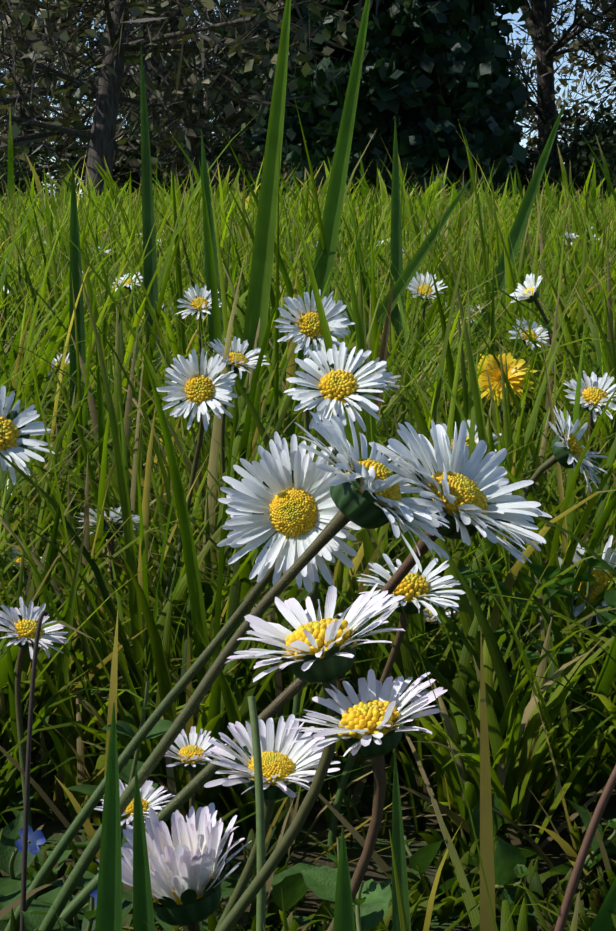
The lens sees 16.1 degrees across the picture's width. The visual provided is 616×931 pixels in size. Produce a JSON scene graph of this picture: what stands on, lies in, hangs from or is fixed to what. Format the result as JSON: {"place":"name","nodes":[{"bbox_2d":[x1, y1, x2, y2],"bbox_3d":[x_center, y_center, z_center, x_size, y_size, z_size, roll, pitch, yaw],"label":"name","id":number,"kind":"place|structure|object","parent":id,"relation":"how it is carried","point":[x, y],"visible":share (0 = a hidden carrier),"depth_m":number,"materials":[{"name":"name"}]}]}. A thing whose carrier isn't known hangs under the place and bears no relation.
{"place":"outdoors","nodes":[
{"label":"outdoors","id":0,"kind":"place"},
{"bbox_2d":[0,132,615,488],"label":"grass","id":1,"kind":"structure","parent":0,"point":[183,346],"depth_m":1.15,"materials":[{"name":"green plant"}]},
{"bbox_2d":[0,602,615,930],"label":"leafy plants","id":2,"kind":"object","parent":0,"point":[578,919],"depth_m":0.40,"materials":[{"name":"green plant"}]},
{"bbox_2d":[0,108,615,288],"bbox_3d":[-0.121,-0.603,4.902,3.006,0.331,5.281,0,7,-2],"label":"grass","id":3,"kind":"structure","parent":0,"point":[227,218],"depth_m":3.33,"materials":[{"name":"green plant"}]},
{"bbox_2d":[0,738,615,930],"bbox_3d":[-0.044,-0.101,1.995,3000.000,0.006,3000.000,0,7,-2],"label":"ground","id":4,"kind":"structure","parent":0,"point":[553,851],"depth_m":0.45,"materials":[{"name":"soil"}]},
{"bbox_2d":[0,813,45,909],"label":"speedwell","id":5,"kind":"object","parent":4,"relation":"on","point":[11,840],"visible":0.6,"depth_m":0.40,"materials":[{"name":"blue plant"}]},
{"bbox_2d":[2,546,45,580],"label":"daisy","id":6,"kind":"object","parent":4,"relation":"on","point":[17,561],"visible":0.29,"depth_m":0.62,"materials":[{"name":"white plant"}]},
{"bbox_2d":[0,385,54,484],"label":"daisy","id":7,"kind":"object","parent":4,"relation":"on","point":[17,431],"visible":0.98,"depth_m":0.53,"materials":[{"name":"white plant"}]},
{"bbox_2d":[0,566,56,674],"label":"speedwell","id":8,"kind":"object","parent":4,"relation":"on","point":[24,584],"visible":0.15,"depth_m":0.55,"materials":[{"name":"green plant"}]},
{"bbox_2d":[20,611,48,930],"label":"dark stalk","id":9,"kind":"object","parent":4,"relation":"on","point":[27,785],"visible":1,"depth_m":0.35,"materials":[{"name":"green plant"}]},
{"bbox_2d":[0,132,72,199],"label":"bush","id":10,"kind":"object","parent":4,"relation":"on","point":[23,166],"visible":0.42,"depth_m":59.69,"materials":[{"name":"green plant"}]},
{"bbox_2d":[0,7,80,115],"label":"bare tree","id":11,"kind":"object","parent":4,"relation":"on","point":[25,48],"visible":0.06,"depth_m":45.95,"materials":[{"name":"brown plant"}]},
{"bbox_2d":[25,926,63,930],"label":"leaf","id":12,"kind":"object","parent":4,"relation":"on","point":[28,928],"visible":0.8,"depth_m":0.33,"materials":[{"name":"green plant"}]},
{"bbox_2d":[0,0,98,180],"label":"bare tree","id":13,"kind":"object","parent":4,"relation":"on","point":[9,88],"visible":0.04,"depth_m":79.26,"materials":[{"name":"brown plant"}]},
{"bbox_2d":[20,896,95,930],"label":"leafy plant","id":14,"kind":"object","parent":4,"relation":"on","point":[33,921],"visible":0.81,"depth_m":0.34,"materials":[{"name":"green plant"}]},
{"bbox_2d":[48,353,69,409],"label":"daisy","id":15,"kind":"object","parent":4,"relation":"on","point":[55,361],"visible":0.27,"depth_m":1.02,"materials":[{"name":"white plant"}]},
{"bbox_2d":[0,596,126,873],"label":"daisy","id":16,"kind":"object","parent":4,"relation":"on","point":[23,625],"visible":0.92,"depth_m":0.43,"materials":[{"name":"white plant"}]},
{"bbox_2d":[69,161,88,468],"bbox_3d":[-0.090,-0.044,0.853,0.008,0.150,0.016,0,7,-2],"label":"grass blade","id":17,"kind":"object","parent":4,"relation":"on","point":[75,262],"visible":0.56,"depth_m":0.86,"materials":[{"name":"green plant"}]},
{"bbox_2d":[59,875,132,930],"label":"speedwell","id":18,"kind":"object","parent":4,"relation":"on","point":[127,906],"visible":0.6,"depth_m":0.36,"materials":[{"name":"green plant"}]},
{"bbox_2d":[0,0,203,193],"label":"bare tree","id":19,"kind":"object","parent":4,"relation":"on","point":[30,127],"visible":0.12,"depth_m":60.44,"materials":[{"name":"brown plant"}]},
{"bbox_2d":[95,702,121,930],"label":"blade","id":20,"kind":"object","parent":4,"relation":"on","point":[109,906],"visible":1,"depth_m":0.27,"materials":[{"name":"green plant"}]},
{"bbox_2d":[78,505,139,606],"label":"daisy","id":21,"kind":"object","parent":4,"relation":"on","point":[117,523],"visible":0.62,"depth_m":0.56,"materials":[{"name":"white plant"}]},
{"bbox_2d":[0,779,225,930],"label":"daisy","id":22,"kind":"object","parent":4,"relation":"on","point":[41,904],"visible":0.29,"depth_m":0.38,"materials":[{"name":"white plant"}]},
{"bbox_2d":[2,0,233,200],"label":"bare tree","id":23,"kind":"object","parent":4,"relation":"on","point":[56,175],"depth_m":87.56,"materials":[{"name":"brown plant"}]},
{"bbox_2d":[67,681,186,858],"bbox_3d":[-0.035,0.061,0.417,0.020,0.042,0.019,5,8,35],"label":"leafy plant","id":24,"kind":"object","parent":4,"relation":"on","point":[127,772],"visible":0.44,"depth_m":0.42,"materials":[{"name":"green plant"}]},
{"bbox_2d":[42,376,211,415],"bbox_3d":[-0.093,-0.023,1.107,0.094,0.050,0.052,-1,7,-11],"label":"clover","id":25,"kind":"object","parent":4,"relation":"on","point":[93,389],"depth_m":1.09,"materials":[{"name":"green plant"}]},
{"bbox_2d":[0,0,259,198],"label":"bare tree","id":26,"kind":"object","parent":4,"relation":"on","point":[122,149],"visible":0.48,"depth_m":43.20,"materials":[{"name":"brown plant"}]},
{"bbox_2d":[4,0,256,191],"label":"bare tree","id":27,"kind":"object","parent":4,"relation":"on","point":[154,24],"visible":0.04,"depth_m":72.95,"materials":[{"name":"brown plant"}]},
{"bbox_2d":[46,111,223,202],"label":"bush","id":28,"kind":"object","parent":4,"relation":"on","point":[122,170],"visible":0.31,"depth_m":61.99,"materials":[{"name":"green plant"}]},
{"bbox_2d":[133,765,154,930],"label":"blade","id":29,"kind":"object","parent":4,"relation":"on","point":[142,903],"visible":0.91,"depth_m":0.30,"materials":[{"name":"green plant"}]},
{"bbox_2d":[140,47,160,373],"bbox_3d":[-0.087,-0.122,1.212,0.008,0.224,0.034,-1,7,-11],"label":"grass blade","id":30,"kind":"object","parent":4,"relation":"on","point":[150,259],"visible":0.62,"depth_m":1.22,"materials":[{"name":"green plant"}]},
{"bbox_2d":[0,0,304,198],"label":"bare tree","id":31,"kind":"object","parent":4,"relation":"on","point":[253,166],"visible":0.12,"depth_m":52.46,"materials":[{"name":"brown plant"}]},
{"bbox_2d":[69,0,255,140],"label":"bare tree","id":32,"kind":"object","parent":4,"relation":"on","point":[201,5],"visible":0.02,"depth_m":82.75,"materials":[{"name":"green plant"}]},
{"bbox_2d":[95,802,250,930],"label":"daisy","id":33,"kind":"object","parent":4,"relation":"on","point":[186,870],"visible":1,"depth_m":0.33,"materials":[{"name":"white plant"}]},
{"bbox_2d":[0,432,360,930],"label":"daisy","id":34,"kind":"object","parent":4,"relation":"on","point":[285,497],"visible":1,"depth_m":0.35,"materials":[{"name":"white plant"}]},
{"bbox_2d":[46,726,318,930],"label":"daisy","id":35,"kind":"object","parent":4,"relation":"on","point":[191,758],"visible":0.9,"depth_m":0.40,"materials":[{"name":"white plant"}]},
{"bbox_2d":[156,348,238,604],"bbox_3d":[-0.029,0.019,0.536,0.018,0.097,0.026,-5,8,-37],"label":"daisy","id":36,"kind":"object","parent":4,"relation":"on","point":[201,394],"visible":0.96,"depth_m":0.53,"materials":[{"name":"white plant"}]},
{"bbox_2d":[176,283,221,373],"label":"daisy","id":37,"kind":"object","parent":4,"relation":"on","point":[193,305],"visible":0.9,"depth_m":0.96,"materials":[{"name":"white plant"}]},
{"bbox_2d":[201,128,223,380],"bbox_3d":[-0.045,-0.085,1.112,0.009,0.173,0.030,-3,7,-22],"label":"grass blade","id":38,"kind":"object","parent":4,"relation":"on","point":[208,200],"visible":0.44,"depth_m":1.12,"materials":[{"name":"green plant"}]},
{"bbox_2d":[199,921,231,930],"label":"leaf","id":39,"kind":"object","parent":4,"relation":"on","point":[201,926],"visible":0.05,"depth_m":0.36,"materials":[{"name":"green plant"}]},
{"bbox_2d":[0,0,440,199],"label":"bare tree","id":40,"kind":"object","parent":4,"relation":"on","point":[117,48],"visible":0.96,"depth_m":29.55,"materials":[{"name":"brown plant"}]},
{"bbox_2d":[217,770,244,827],"bbox_3d":[-0.018,0.067,0.457,0.011,0.023,0.019,0,7,-2],"label":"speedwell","id":41,"kind":"object","parent":4,"relation":"on","point":[227,793],"visible":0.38,"depth_m":0.46,"materials":[{"name":"green plant"}]},
{"bbox_2d":[205,118,257,200],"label":"bush","id":42,"kind":"object","parent":4,"relation":"on","point":[213,148],"depth_m":64.46,"materials":[{"name":"green plant"}]},
{"bbox_2d":[209,336,269,532],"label":"daisy","id":43,"kind":"object","parent":4,"relation":"on","point":[239,361],"visible":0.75,"depth_m":0.63,"materials":[{"name":"white plant"}]},
{"bbox_2d":[38,412,448,930],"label":"daisy","id":44,"kind":"object","parent":4,"relation":"on","point":[365,492],"visible":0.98,"depth_m":0.33,"materials":[{"name":"white plant"}]},
{"bbox_2d":[211,104,283,197],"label":"bush","id":45,"kind":"object","parent":4,"relation":"on","point":[227,165],"depth_m":59.17,"materials":[{"name":"green plant"}]},
{"bbox_2d":[205,0,303,168],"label":"spruce tree","id":46,"kind":"object","parent":4,"relation":"on","point":[214,118],"visible":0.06,"depth_m":63.81,"materials":[{"name":"green plant"}]},
{"bbox_2d":[247,696,265,930],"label":"green stalk","id":47,"kind":"object","parent":4,"relation":"on","point":[261,857],"visible":1,"depth_m":0.29,"materials":[{"name":"green plant"}]},
{"bbox_2d":[238,0,290,401],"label":"grass blade","id":48,"kind":"object","parent":4,"relation":"on","point":[257,306],"visible":0.65,"depth_m":0.85,"materials":[{"name":"green plant"}]},
{"bbox_2d":[202,714,340,930],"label":"daisy","id":49,"kind":"object","parent":4,"relation":"on","point":[284,765],"visible":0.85,"depth_m":0.31,"materials":[{"name":"white plant"}]},
{"bbox_2d":[237,923,322,930],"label":"leaf","id":50,"kind":"object","parent":4,"relation":"on","point":[320,927],"visible":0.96,"depth_m":0.34,"materials":[{"name":"green plant"}]},
{"bbox_2d":[256,866,311,930],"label":"leafy plant","id":51,"kind":"object","parent":4,"relation":"on","point":[295,888],"visible":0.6,"depth_m":0.39,"materials":[{"name":"green plant"}]},
{"bbox_2d":[0,227,598,412],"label":"daisies","id":52,"kind":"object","parent":4,"relation":"on","point":[529,294],"depth_m":1.07,"materials":[{"name":"white plant"}]},
{"bbox_2d":[59,420,551,922],"bbox_3d":[-0.020,0.043,0.341,0.123,0.097,0.038,-1,7,-12],"label":"daisy","id":53,"kind":"object","parent":4,"relation":"on","point":[459,488],"visible":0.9,"depth_m":0.35,"materials":[{"name":"white plant"}]},
{"bbox_2d":[0,301,611,930],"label":"thatch grass","id":54,"kind":"structure","parent":4,"relation":"on","point":[482,919],"depth_m":0.42,"materials":[{"name":"green plant"}]},
{"bbox_2d":[0,96,615,852],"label":"grass","id":55,"kind":"structure","parent":4,"relation":"on","point":[152,640],"depth_m":0.49,"materials":[{"name":"green plant"}]},
{"bbox_2d":[441,419,501,453],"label":"daisy","id":56,"kind":"object","parent":55,"relation":"on","point":[467,436],"visible":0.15,"depth_m":0.66,"materials":[{"name":"white plant"}]},
{"bbox_2d":[508,405,607,667],"bbox_3d":[0.065,0.026,0.547,0.022,0.082,0.021,-5,8,-38],"label":"daisy","id":57,"kind":"object","parent":55,"relation":"on","point":[567,448],"visible":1,"depth_m":0.54,"materials":[{"name":"white plant"}]},
{"bbox_2d":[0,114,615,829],"bbox_3d":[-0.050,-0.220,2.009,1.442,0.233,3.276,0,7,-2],"label":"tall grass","id":58,"kind":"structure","parent":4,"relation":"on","point":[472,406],"depth_m":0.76,"materials":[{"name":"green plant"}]},
{"bbox_2d":[216,583,404,930],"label":"daisy","id":59,"kind":"object","parent":4,"relation":"on","point":[319,650],"visible":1,"depth_m":0.28,"materials":[{"name":"white plant"}]},
{"bbox_2d":[240,0,387,194],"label":"spruce tree","id":60,"kind":"object","parent":4,"relation":"on","point":[321,148],"visible":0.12,"depth_m":40.46,"materials":[{"name":"green plant"}]},
{"bbox_2d":[274,289,355,444],"bbox_3d":[0.003,0.012,0.538,0.018,0.111,0.025,3,7,21],"label":"daisy","id":61,"kind":"object","parent":4,"relation":"on","point":[306,330],"visible":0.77,"depth_m":0.53,"materials":[{"name":"white plant"}]},
{"bbox_2d":[21,183,612,249],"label":"tall grass","id":62,"kind":"structure","parent":4,"relation":"on","point":[346,208],"depth_m":5.71,"materials":[{"name":"green plant"}]},
{"bbox_2d":[284,0,369,442],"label":"grass blade","id":63,"kind":"object","parent":4,"relation":"on","point":[331,219],"visible":0.56,"depth_m":0.81,"materials":[{"name":"green plant"}]},
{"bbox_2d":[283,342,392,809],"bbox_3d":[0.006,0.028,0.432,0.022,0.104,0.025,0,7,-2],"label":"daisy","id":64,"kind":"object","parent":4,"relation":"on","point":[336,387],"visible":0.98,"depth_m":0.42,"materials":[{"name":"white plant"}]},
{"bbox_2d":[333,826,354,930],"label":"blade","id":65,"kind":"object","parent":4,"relation":"on","point":[344,920],"visible":1,"depth_m":0.26,"materials":[{"name":"green plant"}]},
{"bbox_2d":[300,837,391,930],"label":"leafy plant","id":66,"kind":"object","parent":4,"relation":"on","point":[320,881],"visible":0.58,"depth_m":0.35,"materials":[{"name":"green plant"}]},
{"bbox_2d":[329,756,373,819],"bbox_3d":[0.009,0.069,0.469,0.010,0.017,0.022,3,7,26],"label":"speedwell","id":67,"kind":"object","parent":4,"relation":"on","point":[366,797],"visible":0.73,"depth_m":0.47,"materials":[{"name":"green plant"}]},
{"bbox_2d":[353,881,365,930],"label":"leafy plant","id":68,"kind":"object","parent":4,"relation":"on","point":[359,899],"visible":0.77,"depth_m":0.34,"materials":[{"name":"green plant"}]},
{"bbox_2d":[354,541,366,591],"bbox_3d":[0.016,0.042,0.559,0.021,0.047,0.016,6,9,42],"label":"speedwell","id":69,"kind":"object","parent":4,"relation":"on","point":[362,561],"visible":0.02,"depth_m":0.55,"materials":[{"name":"green plant"}]},
{"bbox_2d":[326,353,404,588],"bbox_3d":[0.015,0.017,0.570,0.020,0.094,0.018,4,7,28],"label":"daisy","id":70,"kind":"object","parent":4,"relation":"on","point":[382,370],"visible":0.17,"depth_m":0.56,"materials":[{"name":"white plant"}]},
{"bbox_2d":[286,669,446,930],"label":"daisy","id":71,"kind":"object","parent":4,"relation":"on","point":[366,721],"visible":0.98,"depth_m":0.27,"materials":[{"name":"white plant"}]},
{"bbox_2d":[365,275,394,440],"bbox_3d":[0.013,0.005,0.591,0.005,0.113,0.030,4,8,32],"label":"grass blade","id":72,"kind":"object","parent":4,"relation":"on","point":[383,348],"visible":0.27,"depth_m":0.60,"materials":[{"name":"green plant"}]},
{"bbox_2d":[327,553,464,858],"bbox_3d":[0.018,0.049,0.432,0.027,0.062,0.022,0,7,-2],"label":"daisy","id":73,"kind":"object","parent":4,"relation":"on","point":[413,587],"visible":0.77,"depth_m":0.43,"materials":[{"name":"white plant"}]},
{"bbox_2d":[390,116,404,362],"bbox_3d":[0.051,-0.102,1.214,0.008,0.184,0.030,0,7,-2],"label":"grass blade","id":74,"kind":"object","parent":4,"relation":"on","point":[396,257],"visible":0.54,"depth_m":1.22,"materials":[{"name":"green plant"}]},
{"bbox_2d":[392,751,410,930],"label":"blade","id":75,"kind":"object","parent":4,"relation":"on","point":[398,841],"visible":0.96,"depth_m":0.30,"materials":[{"name":"green plant"}]},
{"bbox_2d":[347,173,474,357],"bbox_3d":[0.024,-0.064,1.035,0.118,0.151,0.023,-4,8,-31],"label":"grass blade","id":76,"kind":"object","parent":4,"relation":"on","point":[409,271],"visible":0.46,"depth_m":1.05,"materials":[{"name":"green plant"}]},
{"bbox_2d":[288,0,537,202],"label":"spruce tree","id":77,"kind":"object","parent":4,"relation":"on","point":[425,83],"visible":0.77,"depth_m":32.75,"materials":[{"name":"green plant"}]},
{"bbox_2d":[406,271,446,389],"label":"daisy","id":78,"kind":"object","parent":4,"relation":"on","point":[413,287],"visible":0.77,"depth_m":1.08,"materials":[{"name":"white plant"}]},
{"bbox_2d":[378,836,479,903],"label":"leafy plant","id":79,"kind":"object","parent":4,"relation":"on","point":[421,858],"visible":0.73,"depth_m":0.41,"materials":[{"name":"green plant"}]},
{"bbox_2d":[423,603,454,630],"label":"daisy","id":80,"kind":"object","parent":4,"relation":"on","point":[430,618],"visible":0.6,"depth_m":0.52,"materials":[{"name":"white plant"}]},
{"bbox_2d":[407,700,472,762],"bbox_3d":[0.026,0.058,0.505,0.023,0.028,0.015,5,8,35],"label":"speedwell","id":81,"kind":"object","parent":4,"relation":"on","point":[447,705],"visible":0.19,"depth_m":0.51,"materials":[{"name":"green plant"}]},
{"bbox_2d":[430,713,476,784],"bbox_3d":[0.035,0.066,0.492,0.015,0.021,0.016,-4,7,-28],"label":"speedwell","id":82,"kind":"object","parent":4,"relation":"on","point":[432,778],"visible":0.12,"depth_m":0.49,"materials":[{"name":"green plant"}]},
{"bbox_2d":[427,607,499,698],"bbox_3d":[0.037,0.051,0.520,0.023,0.039,0.018,-4,8,-33],"label":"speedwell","id":83,"kind":"object","parent":4,"relation":"on","point":[444,644],"visible":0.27,"depth_m":0.52,"materials":[{"name":"green plant"}]},
{"bbox_2d":[453,1,533,199],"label":"spruce tree","id":84,"kind":"object","parent":4,"relation":"on","point":[502,26],"visible":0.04,"depth_m":47.15,"materials":[{"name":"green plant"}]},
{"bbox_2d":[448,836,541,926],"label":"leafy plant","id":85,"kind":"object","parent":4,"relation":"on","point":[510,860],"visible":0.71,"depth_m":0.40,"materials":[{"name":"green plant"}]},
{"bbox_2d":[458,792,542,868],"bbox_3d":[0.036,0.075,0.426,0.017,0.022,0.016,5,8,36],"label":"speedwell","id":86,"kind":"object","parent":4,"relation":"on","point":[497,820],"visible":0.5,"depth_m":0.43,"materials":[{"name":"green plant"}]},
{"bbox_2d":[467,352,536,435],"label":"dandelion","id":87,"kind":"object","parent":4,"relation":"on","point":[516,377],"visible":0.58,"depth_m":0.84,"materials":[{"name":"yellow plant"}]},
{"bbox_2d":[471,98,566,345],"bbox_3d":[0.116,-0.125,1.338,0.098,0.202,0.022,-6,9,-40],"label":"grass blade","id":88,"kind":"object","parent":4,"relation":"on","point":[516,233],"visible":0.5,"depth_m":1.36,"materials":[{"name":"green plant"}]},
{"bbox_2d":[515,612,527,644],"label":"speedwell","id":89,"kind":"object","parent":4,"relation":"on","point":[525,614],"visible":0.06,"depth_m":0.57,"materials":[{"name":"green plant"}]},
{"bbox_2d":[508,318,550,408],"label":"daisy","id":90,"kind":"object","parent":4,"relation":"on","point":[536,332],"visible":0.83,"depth_m":1.04,"materials":[{"name":"white plant"}]},
{"bbox_2d":[458,551,615,746],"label":"grass","id":91,"kind":"structure","parent":4,"relation":"on","point":[550,572],"depth_m":0.51,"materials":[{"name":"green plant"}]},
{"bbox_2d":[511,140,578,197],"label":"bush","id":92,"kind":"object","parent":4,"relation":"on","point":[526,175],"visible":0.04,"depth_m":59.50,"materials":[{"name":"green plant"}]},
{"bbox_2d":[495,0,615,202],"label":"bare tree","id":93,"kind":"object","parent":4,"relation":"on","point":[539,25],"visible":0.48,"depth_m":58.60,"materials":[{"name":"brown plant"}]},
{"bbox_2d":[511,0,615,170],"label":"bare tree","id":94,"kind":"object","parent":4,"relation":"on","point":[581,9],"visible":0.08,"depth_m":67.83,"materials":[{"name":"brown plant"}]},
{"bbox_2d":[515,457,613,503],"bbox_3d":[0.073,0.021,0.727,0.055,0.049,0.063,1,7,11],"label":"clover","id":95,"kind":"object","parent":4,"relation":"on","point":[598,460],"visible":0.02,"depth_m":0.73,"materials":[{"name":"green plant"}]},
{"bbox_2d":[519,100,615,202],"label":"bush","id":96,"kind":"object","parent":4,"relation":"on","point":[604,131],"visible":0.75,"depth_m":54.66,"materials":[{"name":"green plant"}]},
{"bbox_2d":[568,712,578,768],"bbox_3d":[0.059,0.064,0.509,0.010,0.016,0.021,0,7,-2],"label":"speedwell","id":97,"kind":"object","parent":4,"relation":"on","point":[571,725],"visible":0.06,"depth_m":0.51,"materials":[{"name":"green plant"}]},
{"bbox_2d":[544,400,613,450],"bbox_3d":[0.126,-0.003,0.939,0.047,0.050,0.059,1,7,10],"label":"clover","id":98,"kind":"object","parent":4,"relation":"on","point":[580,408],"depth_m":0.93,"materials":[{"name":"green plant"}]},
{"bbox_2d":[547,796,615,888],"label":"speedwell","id":99,"kind":"object","parent":4,"relation":"on","point":[565,868],"visible":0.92,"depth_m":0.42,"materials":[{"name":"green plant"}]},
{"bbox_2d":[548,535,615,628],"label":"daisy","id":100,"kind":"object","parent":4,"relation":"on","point":[601,582],"visible":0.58,"depth_m":0.56,"materials":[{"name":"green plant"}]},
{"bbox_2d":[554,765,615,930],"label":"red stalk","id":101,"kind":"object","parent":4,"relation":"on","point":[583,854],"visible":1,"depth_m":0.27,"materials":[{"name":"brown plant"}]},
{"bbox_2d":[563,370,615,524],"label":"daisy","id":102,"kind":"object","parent":4,"relation":"on","point":[591,394],"visible":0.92,"depth_m":0.68,"materials":[{"name":"white plant"}]},
{"bbox_2d":[590,878,615,930],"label":"blade","id":103,"kind":"object","parent":4,"relation":"on","point":[603,920],"visible":1,"depth_m":0.35,"materials":[{"name":"green plant"}]},
{"bbox_2d":[0,0,615,199],"label":"sky","id":104,"kind":"structure","parent":0,"point":[515,16],"materials":[{"name":"blue"}]}
]}

